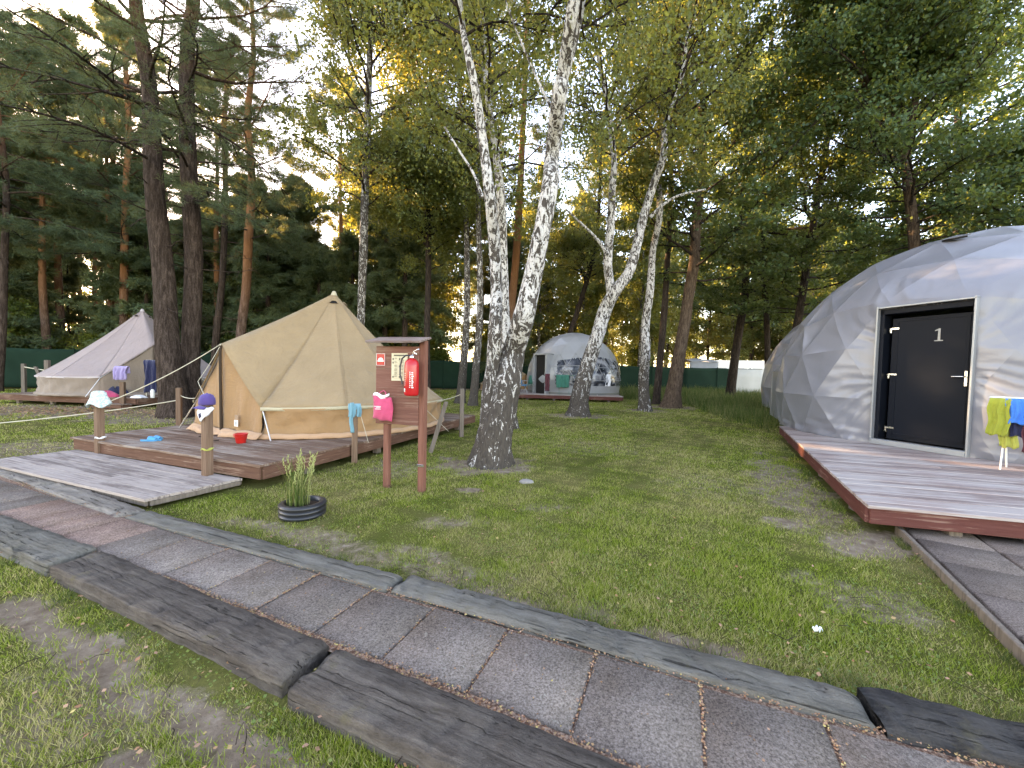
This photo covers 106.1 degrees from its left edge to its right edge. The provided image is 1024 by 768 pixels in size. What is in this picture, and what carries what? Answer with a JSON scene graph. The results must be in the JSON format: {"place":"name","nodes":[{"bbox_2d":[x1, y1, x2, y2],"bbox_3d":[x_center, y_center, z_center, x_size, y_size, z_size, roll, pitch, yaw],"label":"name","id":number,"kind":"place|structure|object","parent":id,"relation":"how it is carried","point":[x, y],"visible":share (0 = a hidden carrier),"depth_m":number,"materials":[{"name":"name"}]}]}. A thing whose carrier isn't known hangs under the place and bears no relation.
{"place":"outdoors","nodes":[
{"label":"outdoors","id":0,"kind":"place"},
{"bbox_2d":[0,476,989,767],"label":"path","id":1,"kind":"structure","parent":0,"point":[630,714],"depth_m":1.82,"materials":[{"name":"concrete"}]},
{"bbox_2d":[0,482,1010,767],"bbox_3d":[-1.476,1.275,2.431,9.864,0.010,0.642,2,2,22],"label":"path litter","id":2,"kind":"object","parent":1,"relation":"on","point":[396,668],"visible":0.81,"depth_m":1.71,"materials":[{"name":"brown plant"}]},
{"bbox_2d":[130,537,979,767],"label":"joint litter","id":3,"kind":"object","parent":1,"relation":"on","point":[703,708],"visible":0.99,"depth_m":1.71,"materials":[{"name":"brown plant"}]},
{"bbox_2d":[0,387,1023,767],"bbox_3d":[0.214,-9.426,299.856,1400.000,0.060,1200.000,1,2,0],"label":"lawn ground","id":4,"kind":"structure","parent":0,"point":[214,723],"depth_m":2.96,"materials":[{"name":"plant"}]},
{"bbox_2d":[0,469,55,487],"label":"railway sleeper","id":5,"kind":"object","parent":4,"relation":"on","point":[33,482],"visible":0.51,"depth_m":4.46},
{"bbox_2d":[0,145,82,348],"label":"spruce tree","id":6,"kind":"object","parent":4,"relation":"on","point":[19,284],"visible":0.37,"depth_m":21.24,"materials":[{"name":"plant"}]},
{"bbox_2d":[7,293,81,348],"bbox_3d":[-27.977,-2.098,21.289,5.167,5.918,5.806,1,2,-15],"label":"bush","id":7,"kind":"object","parent":4,"relation":"on","point":[30,309],"visible":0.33,"depth_m":21.32,"materials":[{"name":"green plant"}]},
{"bbox_2d":[0,515,97,576],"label":"railway sleeper","id":8,"kind":"object","parent":4,"relation":"on","point":[38,549],"visible":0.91,"depth_m":2.84,"materials":[{"name":"wood"}]},
{"bbox_2d":[27,241,105,346],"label":"spruce tree","id":9,"kind":"object","parent":4,"relation":"on","point":[71,280],"visible":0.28,"depth_m":27.74,"materials":[{"name":"plant"}]},
{"bbox_2d":[0,6,134,390],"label":"pine tree","id":10,"kind":"object","parent":4,"relation":"on","point":[33,57],"visible":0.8,"depth_m":16.95,"materials":[{"name":"green plant"}]},
{"bbox_2d":[0,22,135,348],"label":"pine tree","id":11,"kind":"object","parent":4,"relation":"on","point":[43,306],"visible":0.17,"depth_m":21.11,"materials":[{"name":"plant"}]},
{"bbox_2d":[0,4,137,348],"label":"pine tree","id":12,"kind":"object","parent":4,"relation":"on","point":[28,207],"visible":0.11,"depth_m":22.14,"materials":[{"name":"plant"}]},
{"bbox_2d":[0,392,157,405],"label":"timber deck","id":13,"kind":"structure","parent":4,"relation":"on","point":[19,397],"depth_m":12.40,"materials":[{"name":"brown wood"}]},
{"bbox_2d":[33,309,210,396],"bbox_3d":[-14.085,-1.278,14.677,5.274,3.151,5.288,3,3,38],"label":"bell tent","id":14,"kind":"object","parent":13,"relation":"on","point":[86,371],"visible":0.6,"depth_m":12.91,"materials":[{"name":"beige fabric"}]},
{"bbox_2d":[100,345,153,391],"bbox_3d":[-12.783,-0.484,12.829,0.077,1.715,1.304,3,3,35],"label":"door panel","id":15,"kind":"structure","parent":14,"relation":"in","point":[135,380],"depth_m":12.95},
{"bbox_2d":[3,61,175,330],"bbox_3d":[-23.238,-8.863,21.946,6.480,18.161,6.242,0,3,-34],"label":"pine tree","id":16,"kind":"object","parent":4,"relation":"on","point":[75,216],"visible":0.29,"depth_m":20.87,"materials":[{"name":"plant"}]},
{"bbox_2d":[33,483,145,517],"bbox_3d":[-4.341,1.213,3.921,1.866,0.154,0.216,2,2,24],"label":"railway sleeper","id":17,"kind":"object","parent":4,"relation":"on","point":[90,499],"visible":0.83,"depth_m":3.85,"materials":[{"name":"wood"}]},
{"bbox_2d":[13,0,200,306],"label":"pine tree","id":18,"kind":"object","parent":4,"relation":"on","point":[95,27],"visible":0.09,"depth_m":22.83,"materials":[{"name":"plant"}]},
{"bbox_2d":[10,13,213,329],"bbox_3d":[-20.671,-9.978,20.410,8.440,20.562,8.487,1,2,0],"label":"pine tree","id":19,"kind":"object","parent":4,"relation":"on","point":[94,247],"visible":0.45,"depth_m":19.19,"materials":[{"name":"green plant"}]},
{"bbox_2d":[0,450,241,506],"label":"timber walkway","id":20,"kind":"structure","parent":4,"relation":"on","point":[140,483],"depth_m":4.53,"materials":[{"name":"grey wood"}]},
{"bbox_2d":[94,406,104,453],"bbox_3d":[-6.035,0.620,5.631,0.086,0.798,0.085,2,2,20],"label":"wooden post","id":21,"kind":"object","parent":20,"relation":"on","point":[99,422],"visible":0.68,"depth_m":5.60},
{"bbox_2d":[201,405,213,475],"bbox_3d":[-3.665,0.660,4.630,0.086,0.898,0.085,2,2,20],"label":"wooden post","id":22,"kind":"object","parent":20,"relation":"on","point":[207,466],"visible":0.76,"depth_m":4.60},
{"bbox_2d":[55,164,206,352],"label":"spruce tree","id":23,"kind":"object","parent":4,"relation":"on","point":[87,307],"visible":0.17,"depth_m":21.28,"materials":[{"name":"plant"}]},
{"bbox_2d":[0,403,262,422],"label":"leaf carpet","id":24,"kind":"object","parent":4,"relation":"on","point":[65,409],"visible":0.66,"depth_m":10.92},
{"bbox_2d":[69,160,203,351],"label":"spruce tree","id":25,"kind":"object","parent":4,"relation":"on","point":[104,278],"visible":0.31,"depth_m":20.67,"materials":[{"name":"plant"}]},
{"bbox_2d":[0,0,314,418],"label":"pine tree","id":26,"kind":"object","parent":4,"relation":"on","point":[168,351],"visible":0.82,"depth_m":10.11,"materials":[{"name":"green plant"}]},
{"bbox_2d":[0,0,349,405],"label":"pine tree","id":27,"kind":"object","parent":4,"relation":"on","point":[186,151],"visible":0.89,"depth_m":10.55,"materials":[{"name":"green plant"}]},
{"bbox_2d":[49,551,328,698],"bbox_3d":[-2.007,1.342,2.251,2.272,0.204,0.254,2,2,23],"label":"railway sleeper","id":28,"kind":"object","parent":4,"relation":"on","point":[273,658],"visible":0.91,"depth_m":2.06,"materials":[{"name":"wood"}]},
{"bbox_2d":[131,47,273,337],"bbox_3d":[-18.036,-9.963,23.276,7.794,20.504,6.698,0,3,-36],"label":"pine tree","id":29,"kind":"object","parent":4,"relation":"on","point":[216,236],"visible":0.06,"depth_m":23.34,"materials":[{"name":"plant"}]},
{"bbox_2d":[109,28,299,364],"bbox_3d":[-15.843,-9.105,20.643,7.930,19.034,6.184,0,3,-40],"label":"pine tree","id":30,"kind":"object","parent":4,"relation":"on","point":[220,292],"visible":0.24,"depth_m":20.75,"materials":[{"name":"green plant"}]},
{"bbox_2d":[201,207,255,352],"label":"spruce tree","id":31,"kind":"object","parent":4,"relation":"on","point":[210,280],"visible":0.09,"depth_m":25.44,"materials":[{"name":"plant"}]},
{"bbox_2d":[138,0,322,336],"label":"pine tree","id":32,"kind":"object","parent":4,"relation":"on","point":[248,250],"visible":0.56,"depth_m":17.42,"materials":[{"name":"green plant"}]},
{"bbox_2d":[180,171,286,352],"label":"spruce tree","id":33,"kind":"object","parent":4,"relation":"on","point":[208,310],"visible":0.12,"depth_m":23.60,"materials":[{"name":"plant"}]},
{"bbox_2d":[221,188,304,332],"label":"pine tree","id":34,"kind":"object","parent":4,"relation":"on","point":[268,268],"visible":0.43,"depth_m":22.95,"materials":[{"name":"green plant"}]},
{"bbox_2d":[125,511,402,592],"bbox_3d":[-2.100,1.300,3.013,2.875,0.149,0.176,2,2,21],"label":"railway sleeper","id":35,"kind":"object","parent":4,"relation":"on","point":[367,576],"visible":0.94,"depth_m":2.84,"materials":[{"name":"wood"}]},
{"bbox_2d":[70,413,475,479],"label":"timber deck","id":36,"kind":"structure","parent":4,"relation":"on","point":[258,459],"depth_m":5.45,"materials":[{"name":"brown wood"}]},
{"bbox_2d":[179,291,443,441],"bbox_3d":[-3.840,-0.603,8.292,4.749,2.771,4.745,2,2,24],"label":"bell tent","id":37,"kind":"object","parent":36,"relation":"on","point":[308,372],"visible":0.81,"depth_m":6.54,"materials":[{"name":"fabric"}]},
{"bbox_2d":[194,347,223,427],"bbox_3d":[-5.145,0.068,6.550,0.913,1.455,0.077,2,2,26],"label":"door panel","id":38,"kind":"structure","parent":37,"relation":"in","point":[212,385],"depth_m":6.50,"materials":[{"name":"beige fabric"}]},
{"bbox_2d":[223,348,261,432],"bbox_3d":[-4.317,0.100,6.176,0.913,1.455,0.077,2,2,22],"label":"door panel","id":39,"kind":"structure","parent":37,"relation":"in","point":[237,399],"depth_m":6.25,"materials":[{"name":"beige fabric"}]},
{"bbox_2d":[260,172,332,315],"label":"spruce tree","id":40,"kind":"object","parent":4,"relation":"on","point":[315,234],"visible":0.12,"depth_m":25.10,"materials":[{"name":"plant"}]},
{"bbox_2d":[277,449,326,521],"bbox_3d":[-2.046,0.950,3.754,0.462,0.648,0.431,2,2,14],"label":"planter","id":41,"kind":"object","parent":4,"relation":"on","point":[297,507],"visible":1,"depth_m":3.70,"materials":[{"name":"black plastic"}]},
{"bbox_2d":[279,241,346,318],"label":"pine tree","id":42,"kind":"object","parent":4,"relation":"on","point":[313,277],"visible":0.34,"depth_m":23.18,"materials":[{"name":"green plant"}]},
{"bbox_2d":[277,67,375,242],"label":"pine tree","id":43,"kind":"object","parent":4,"relation":"on","point":[358,94],"visible":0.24,"depth_m":25.57,"materials":[{"name":"plant"}]},
{"bbox_2d":[255,0,455,325],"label":"birch tree","id":44,"kind":"object","parent":4,"relation":"on","point":[334,23],"visible":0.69,"depth_m":14.55,"materials":[{"name":"green plant"}]},
{"bbox_2d":[319,230,391,345],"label":"pine tree","id":45,"kind":"object","parent":4,"relation":"on","point":[346,253],"visible":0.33,"depth_m":22.05,"materials":[{"name":"green plant"}]},
{"bbox_2d":[4,347,759,389],"bbox_3d":[-4.277,-0.620,25.935,62.394,2.060,2.565,1,2,-16],"label":"screen fence","id":46,"kind":"object","parent":4,"relation":"on","point":[444,374],"visible":0.16,"depth_m":26.86,"materials":[{"name":"fabric"}]},
{"bbox_2d":[347,180,420,345],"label":"pine tree","id":47,"kind":"object","parent":4,"relation":"on","point":[374,268],"visible":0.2,"depth_m":23.03,"materials":[{"name":"green plant"}]},
{"bbox_2d":[365,337,430,492],"bbox_3d":[-1.355,0.359,4.565,0.700,1.850,0.296,2,2,15],"label":"notice board","id":48,"kind":"object","parent":4,"relation":"on","point":[407,410],"visible":0.79,"depth_m":4.54,"materials":[{"name":"wood"}]},
{"bbox_2d":[373,390,392,421],"bbox_3d":[-1.533,0.258,4.561,0.278,0.371,0.102,2,2,15],"label":"pink bag","id":49,"kind":"object","parent":48,"relation":"hanging from","point":[382,407],"visible":1,"depth_m":4.53,"materials":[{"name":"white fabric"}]},
{"bbox_2d":[399,349,418,395],"bbox_3d":[-1.156,-0.135,4.413,0.237,0.537,0.192,2,2,15],"label":"fire extinguisher","id":50,"kind":"object","parent":48,"relation":"attached to","point":[411,376],"visible":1,"depth_m":4.33,"materials":[{"name":"metal"}]},
{"bbox_2d":[343,213,456,346],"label":"pine tree","id":51,"kind":"object","parent":4,"relation":"on","point":[386,280],"visible":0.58,"depth_m":21.06,"materials":[{"name":"green plant"}]},
{"bbox_2d":[321,23,523,388],"bbox_3d":[-3.747,-8.460,17.200,8.343,18.517,7.930,0,2,-29],"label":"young birch","id":52,"kind":"object","parent":4,"relation":"on","point":[408,210],"visible":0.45,"depth_m":15.83,"materials":[{"name":"green plant"}]},
{"bbox_2d":[398,223,463,360],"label":"birch tree","id":53,"kind":"object","parent":4,"relation":"on","point":[438,288],"visible":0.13,"depth_m":28.82,"materials":[{"name":"green plant"}]},
{"bbox_2d":[410,227,463,351],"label":"birch tree","id":54,"kind":"object","parent":4,"relation":"on","point":[452,296],"visible":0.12,"depth_m":33.39,"materials":[{"name":"green plant"}]},
{"bbox_2d":[288,650,629,767],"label":"railway sleeper","id":55,"kind":"object","parent":4,"relation":"on","point":[396,716],"visible":0.96,"depth_m":1.51,"materials":[{"name":"wood"}]},
{"bbox_2d":[447,277,476,356],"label":"birch tree","id":56,"kind":"object","parent":4,"relation":"on","point":[472,304],"visible":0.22,"depth_m":51.24,"materials":[{"name":"green plant"}]},
{"bbox_2d":[401,0,536,403],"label":"birch tree","id":57,"kind":"object","parent":4,"relation":"on","point":[462,377],"visible":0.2,"depth_m":15.86,"materials":[{"name":"green plant"}]},
{"bbox_2d":[406,1,537,405],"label":"birch tree","id":58,"kind":"object","parent":4,"relation":"on","point":[473,395],"visible":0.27,"depth_m":15.10,"materials":[{"name":"green plant"}]},
{"bbox_2d":[440,151,513,295],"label":"pine tree","id":59,"kind":"object","parent":4,"relation":"on","point":[485,287],"visible":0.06,"depth_m":29.43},
{"bbox_2d":[342,0,628,429],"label":"birch tree","id":60,"kind":"object","parent":4,"relation":"on","point":[495,153],"visible":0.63,"depth_m":9.26,"materials":[{"name":"green plant"}]},
{"bbox_2d":[0,432,998,767],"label":"twigs","id":61,"kind":"object","parent":4,"relation":"on","point":[434,580],"visible":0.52,"depth_m":2.10,"materials":[{"name":"brown wood"}]},
{"bbox_2d":[0,417,1012,767],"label":"lawn leaves","id":62,"kind":"object","parent":4,"relation":"on","point":[446,581],"visible":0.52,"depth_m":2.00,"materials":[{"name":"brown plant"}]},
{"bbox_2d":[480,235,543,374],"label":"spruce tree","id":63,"kind":"object","parent":4,"relation":"on","point":[537,319],"visible":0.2,"depth_m":28.84,"materials":[{"name":"plant"}]},
{"bbox_2d":[2,428,1023,767],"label":"clover","id":64,"kind":"object","parent":4,"relation":"on","point":[592,598],"visible":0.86,"depth_m":2.30,"materials":[{"name":"plant"}]},
{"bbox_2d":[465,0,580,322],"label":"pine tree","id":65,"kind":"object","parent":4,"relation":"on","point":[514,273],"visible":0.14,"depth_m":19.55,"materials":[{"name":"green plant"}]},
{"bbox_2d":[298,0,770,469],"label":"birch tree","id":66,"kind":"object","parent":4,"relation":"on","point":[500,395],"visible":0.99,"depth_m":5.91,"materials":[{"name":"green plant"}]},
{"bbox_2d":[507,161,585,348],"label":"birch tree","id":67,"kind":"object","parent":4,"relation":"on","point":[559,305],"visible":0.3,"depth_m":30.53,"materials":[{"name":"green plant"}]},
{"bbox_2d":[526,276,567,358],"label":"spruce tree","id":68,"kind":"object","parent":4,"relation":"on","point":[534,339],"visible":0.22,"depth_m":35.82,"materials":[{"name":"plant"}]},
{"bbox_2d":[519,389,622,402],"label":"timber deck","id":69,"kind":"structure","parent":4,"relation":"on","point":[608,398],"depth_m":18.63,"materials":[{"name":"brown wood"}]},
{"bbox_2d":[527,333,620,394],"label":"geodesic dome","id":70,"kind":"structure","parent":69,"relation":"on","point":[562,354],"depth_m":19.27,"materials":[{"name":"fabric"}]},
{"bbox_2d":[555,357,619,385],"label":"window","id":71,"kind":"structure","parent":70,"relation":"in","point":[560,366],"depth_m":18.92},
{"bbox_2d":[547,192,617,344],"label":"birch tree","id":72,"kind":"object","parent":4,"relation":"on","point":[588,320],"visible":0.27,"depth_m":31.70,"materials":[{"name":"green plant"}]},
{"bbox_2d":[525,123,666,332],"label":"birch tree","id":73,"kind":"object","parent":4,"relation":"on","point":[565,241],"visible":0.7,"depth_m":23.23,"materials":[{"name":"green plant"}]},
{"bbox_2d":[563,134,632,345],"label":"pine tree","id":74,"kind":"object","parent":4,"relation":"on","point":[568,204],"visible":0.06,"depth_m":34.28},
{"bbox_2d":[600,262,630,364],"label":"birch tree","id":75,"kind":"object","parent":4,"relation":"on","point":[613,335],"visible":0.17,"depth_m":47.51,"materials":[{"name":"green plant"}]},
{"bbox_2d":[390,575,875,733],"bbox_3d":[0.379,1.387,2.059,2.375,0.156,0.197,2,2,21],"label":"railway sleeper","id":76,"kind":"object","parent":4,"relation":"on","point":[810,697],"visible":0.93,"depth_m":1.91,"materials":[{"name":"wood"}]},
{"bbox_2d":[599,183,684,365],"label":"birch tree","id":77,"kind":"object","parent":4,"relation":"on","point":[655,324],"visible":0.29,"depth_m":32.24,"materials":[{"name":"green plant"}]},
{"bbox_2d":[498,0,797,416],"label":"birch tree","id":78,"kind":"object","parent":4,"relation":"on","point":[579,403],"visible":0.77,"depth_m":12.39,"materials":[{"name":"green plant"}]},
{"bbox_2d":[625,231,681,366],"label":"birch tree","id":79,"kind":"object","parent":4,"relation":"on","point":[654,349],"visible":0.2,"depth_m":34.07,"materials":[{"name":"green plant"}]},
{"bbox_2d":[621,199,688,365],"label":"birch tree","id":80,"kind":"object","parent":4,"relation":"on","point":[675,315],"visible":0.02,"depth_m":36.62,"materials":[{"name":"green plant"}]},
{"bbox_2d":[605,25,741,404],"bbox_3d":[7.386,-7.845,17.767,6.239,17.766,6.399,1,2,0],"label":"oak tree","id":81,"kind":"object","parent":4,"relation":"on","point":[656,399],"visible":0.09,"depth_m":18.02,"materials":[{"name":"green plant"}]},
{"bbox_2d":[580,0,773,411],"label":"birch tree","id":82,"kind":"object","parent":4,"relation":"on","point":[644,402],"visible":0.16,"depth_m":14.68,"materials":[{"name":"green plant"}]},
{"bbox_2d":[619,383,779,430],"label":"tall weeds","id":83,"kind":"object","parent":4,"relation":"on","point":[719,401],"visible":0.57,"depth_m":17.44,"materials":[{"name":"plant"}]},
{"bbox_2d":[678,238,747,359],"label":"broadleaf tree","id":84,"kind":"object","parent":4,"relation":"on","point":[698,322],"visible":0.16,"depth_m":43.42,"materials":[{"name":"green plant"}]},
{"bbox_2d":[586,0,870,408],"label":"oak tree","id":85,"kind":"object","parent":4,"relation":"on","point":[697,218],"visible":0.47,"depth_m":14.84,"materials":[{"name":"green plant"}]},
{"bbox_2d":[704,250,760,360],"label":"birch tree","id":86,"kind":"object","parent":4,"relation":"on","point":[730,320],"visible":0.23,"depth_m":38.92,"materials":[{"name":"green plant"}]},
{"bbox_2d":[699,206,797,360],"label":"broadleaf tree","id":87,"kind":"object","parent":4,"relation":"on","point":[759,333],"visible":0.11,"depth_m":39.12,"materials":[{"name":"green plant"}]},
{"bbox_2d":[736,369,763,393],"bbox_3d":[16.506,-0.107,27.014,2.350,1.900,0.116,1,2,-2],"label":"windbreak","id":88,"kind":"object","parent":4,"relation":"on","point":[747,379],"visible":0.51,"depth_m":26.98,"materials":[{"name":"fabric"}]},
{"bbox_2d":[638,43,866,394],"bbox_3d":[14.421,-10.151,22.761,10.950,22.367,11.726,0,3,-35],"label":"maple tree","id":89,"kind":"object","parent":4,"relation":"on","point":[734,363],"visible":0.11,"depth_m":23.24,"materials":[{"name":"green plant"}]},
{"bbox_2d":[663,27,843,366],"bbox_3d":[14.322,-9.548,22.011,9.814,21.174,8.540,0,2,-24],"label":"maple tree","id":90,"kind":"object","parent":4,"relation":"on","point":[736,290],"visible":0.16,"depth_m":21.60,"materials":[{"name":"green plant"}]},
{"bbox_2d":[761,324,799,411],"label":"geodesic dome","id":91,"kind":"structure","parent":4,"relation":"on","point":[774,362],"depth_m":15.17,"materials":[{"name":"fabric"}]},
{"bbox_2d":[774,240,848,338],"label":"birch tree","id":92,"kind":"object","parent":4,"relation":"on","point":[829,290],"visible":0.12,"depth_m":33.91,"materials":[{"name":"green plant"}]},
{"bbox_2d":[677,1,983,329],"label":"maple tree","id":93,"kind":"object","parent":4,"relation":"on","point":[809,246],"visible":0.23,"depth_m":17.84,"materials":[{"name":"green plant"}]},
{"bbox_2d":[738,0,1023,270],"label":"oak tree","id":94,"kind":"object","parent":4,"relation":"on","point":[923,47],"visible":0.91,"depth_m":12.65,"materials":[{"name":"green plant"}]},
{"bbox_2d":[779,426,1023,538],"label":"timber deck","id":95,"kind":"structure","parent":4,"relation":"on","point":[949,495],"depth_m":4.29,"materials":[{"name":"brown wood"}]},
{"bbox_2d":[775,226,1023,463],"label":"geodesic dome","id":96,"kind":"structure","parent":95,"relation":"on","point":[948,313],"depth_m":6.62,"materials":[{"name":"fabric"}]},
{"bbox_2d":[884,312,972,448],"bbox_3d":[6.904,-0.071,6.409,0.117,2.130,1.040,1,2,-21],"label":"door","id":97,"kind":"structure","parent":96,"relation":"in","point":[929,373],"depth_m":6.38,"materials":[{"name":"metal"}]},
{"bbox_2d":[989,396,1023,469],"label":"drying rack","id":98,"kind":"object","parent":95,"relation":"on","point":[1001,456],"visible":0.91,"depth_m":5.14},
{"bbox_2d":[985,397,1012,436],"bbox_3d":[6.433,0.436,5.086,0.105,0.505,0.209,0,2,-32],"label":"towel","id":99,"kind":"object","parent":98,"relation":"hanging from","point":[998,414],"visible":0.99,"depth_m":5.07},
{"bbox_2d":[811,0,1023,244],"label":"maple tree","id":100,"kind":"object","parent":4,"relation":"on","point":[931,125],"visible":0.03,"depth_m":23.01,"materials":[{"name":"green plant"}]},
{"bbox_2d":[844,110,1023,281],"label":"oak tree","id":101,"kind":"object","parent":4,"relation":"on","point":[980,218],"visible":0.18,"depth_m":12.94,"materials":[{"name":"green plant"}]},
{"bbox_2d":[856,687,1023,767],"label":"railway sleeper","id":102,"kind":"object","parent":4,"relation":"on","point":[909,720],"visible":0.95,"depth_m":1.52,"materials":[{"name":"wood"}]},
{"bbox_2d":[895,526,1023,665],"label":"edging board","id":103,"kind":"object","parent":4,"relation":"on","point":[1004,636],"visible":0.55,"depth_m":2.44,"materials":[{"name":"wood"}]},
{"bbox_2d":[902,527,1023,644],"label":"footpath","id":104,"kind":"structure","parent":4,"relation":"on","point":[986,572],"depth_m":2.93,"materials":[{"name":"concrete"}]},
{"bbox_2d":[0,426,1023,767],"bbox_3d":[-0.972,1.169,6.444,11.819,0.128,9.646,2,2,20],"label":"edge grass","id":105,"kind":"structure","parent":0,"point":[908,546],"depth_m":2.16,"materials":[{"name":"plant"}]},
{"bbox_2d":[0,0,1023,366],"label":"sky","id":106,"kind":"structure","parent":0,"point":[319,184],"materials":[{"name":"white"}]},
{"bbox_3d":[-11.449,-0.165,12.362,0.624,1.212,0.022,1,2,0],"label":"clothes stand","id":107,"kind":"object","parent":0,"visible":0},
{"bbox_2d":[143,360,156,392],"bbox_3d":[-11.548,-0.242,12.300,0.451,1.051,0.154,2,2,6],"label":"towel","id":108,"kind":"object","parent":107,"relation":"hanging from","point":[150,370],"visible":0.92,"depth_m":12.26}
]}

